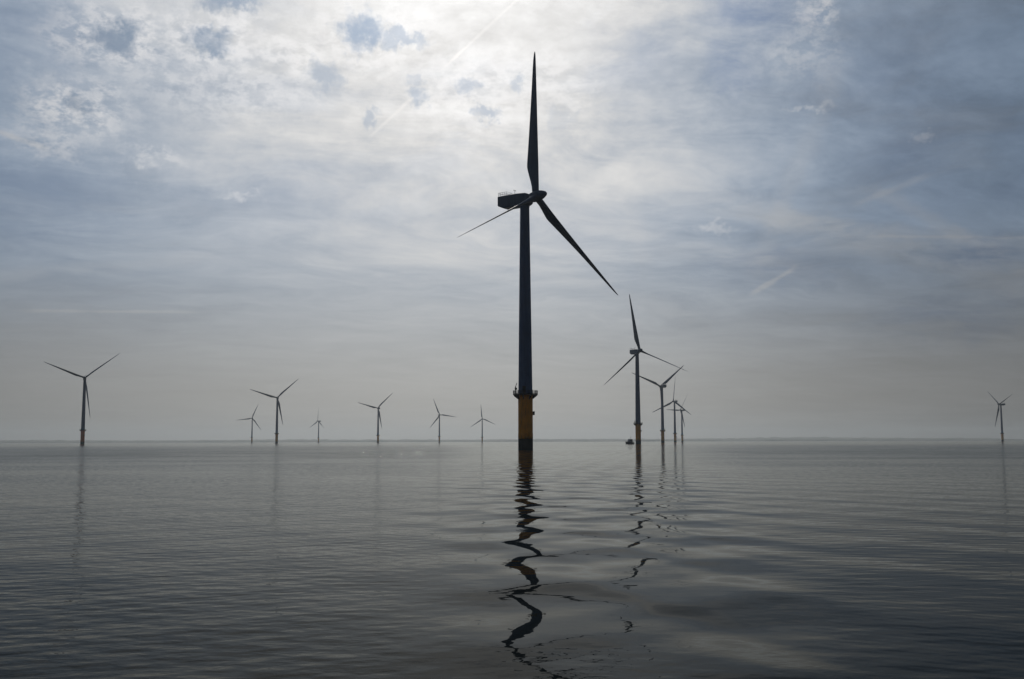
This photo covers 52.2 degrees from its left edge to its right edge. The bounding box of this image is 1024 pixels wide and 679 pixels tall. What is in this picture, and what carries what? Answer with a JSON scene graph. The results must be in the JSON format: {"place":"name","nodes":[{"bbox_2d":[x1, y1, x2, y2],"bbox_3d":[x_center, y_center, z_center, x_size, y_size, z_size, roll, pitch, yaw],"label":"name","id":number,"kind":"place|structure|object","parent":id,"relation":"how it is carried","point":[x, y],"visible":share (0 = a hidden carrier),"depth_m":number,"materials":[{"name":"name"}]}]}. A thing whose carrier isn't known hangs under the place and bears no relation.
{"place":"outdoors","nodes":[
{"label":"outdoors","id":0,"kind":"place"},
{"bbox_2d":[0,441,1023,678],"bbox_3d":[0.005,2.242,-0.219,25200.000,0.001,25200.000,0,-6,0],"label":"sea","id":1,"kind":"structure","parent":0,"point":[624,560],"depth_m":19.89,"materials":[{"name":"liquid"}]},
{"bbox_2d":[45,353,119,443],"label":"wind turbine","id":2,"kind":"object","parent":1,"relation":"on","point":[83,429],"visible":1,"depth_m":1322.62,"materials":[{"name":"yellow paint"}]},
{"bbox_2d":[240,407,259,442],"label":"wind turbine","id":3,"kind":"object","parent":1,"relation":"on","point":[252,425],"visible":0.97,"depth_m":3563.52,"materials":[{"name":"yellow paint"}]},
{"bbox_2d":[250,379,297,442],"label":"wind turbine","id":4,"kind":"object","parent":1,"relation":"on","point":[276,431],"visible":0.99,"depth_m":1932.24,"materials":[{"name":"yellow paint"}]},
{"bbox_2d":[311,408,321,442],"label":"wind turbine","id":5,"kind":"object","parent":1,"relation":"on","point":[318,427],"visible":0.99,"depth_m":4085.82,"materials":[{"name":"yellow paint"}]},
{"bbox_2d":[360,397,387,442],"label":"wind turbine","id":6,"kind":"object","parent":1,"relation":"on","point":[378,417],"visible":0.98,"depth_m":2533.77,"materials":[{"name":"yellow paint"}]},
{"bbox_2d":[431,399,453,441],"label":"wind turbine","id":7,"kind":"object","parent":1,"relation":"on","point":[439,414],"visible":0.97,"depth_m":3182.85,"materials":[{"name":"yellow paint"}]},
{"bbox_2d":[471,409,495,441],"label":"wind turbine","id":8,"kind":"object","parent":1,"relation":"on","point":[482,419],"visible":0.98,"depth_m":3741.67,"materials":[{"name":"yellow paint"}]},
{"bbox_2d":[461,52,617,447],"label":"wind turbine","id":9,"kind":"object","parent":1,"relation":"on","point":[525,395],"visible":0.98,"depth_m":349.08,"materials":[{"name":"yellow paint"}]},
{"bbox_2d":[625,439,634,443],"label":"workboat","id":10,"kind":"object","parent":1,"relation":"on","point":[629,441],"visible":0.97,"depth_m":874.87,"materials":[{"name":"paint"}]},
{"bbox_2d":[604,294,685,443],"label":"wind turbine","id":11,"kind":"object","parent":1,"relation":"on","point":[637,421],"visible":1,"depth_m":945.90,"materials":[{"name":"yellow paint"}]},
{"bbox_2d":[633,365,683,442],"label":"wind turbine","id":12,"kind":"object","parent":1,"relation":"on","point":[662,386],"visible":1,"depth_m":1553.67,"materials":[{"name":"yellow paint"}]},
{"bbox_2d":[654,384,690,441],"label":"wind turbine","id":13,"kind":"object","parent":1,"relation":"on","point":[675,433],"visible":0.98,"depth_m":2147.54,"materials":[{"name":"yellow paint"}]},
{"bbox_2d":[666,396,686,441],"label":"wind turbine","id":14,"kind":"object","parent":1,"relation":"on","point":[682,422],"visible":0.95,"depth_m":2754.72,"materials":[{"name":"yellow paint"}]},
{"bbox_2d":[987,391,1010,440],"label":"wind turbine","id":15,"kind":"object","parent":1,"relation":"on","point":[1001,433],"visible":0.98,"depth_m":2375.85,"materials":[{"name":"yellow paint"}]},
{"bbox_2d":[0,438,1023,442],"bbox_3d":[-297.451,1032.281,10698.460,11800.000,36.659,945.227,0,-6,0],"label":"shore","id":16,"kind":"structure","parent":0,"point":[494,440],"depth_m":10350.56,"materials":[{"name":"grey"}]},
{"bbox_2d":[0,0,1023,440],"label":"sky","id":17,"kind":"structure","parent":0,"point":[813,210],"materials":[{"name":"grey"}]},
{"bbox_2d":[698,437,868,438],"bbox_3d":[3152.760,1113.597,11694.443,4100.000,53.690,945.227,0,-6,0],"label":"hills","id":18,"kind":"structure","parent":0,"point":[786,437],"depth_m":11589.20,"materials":[{"name":"grey"}]}
]}

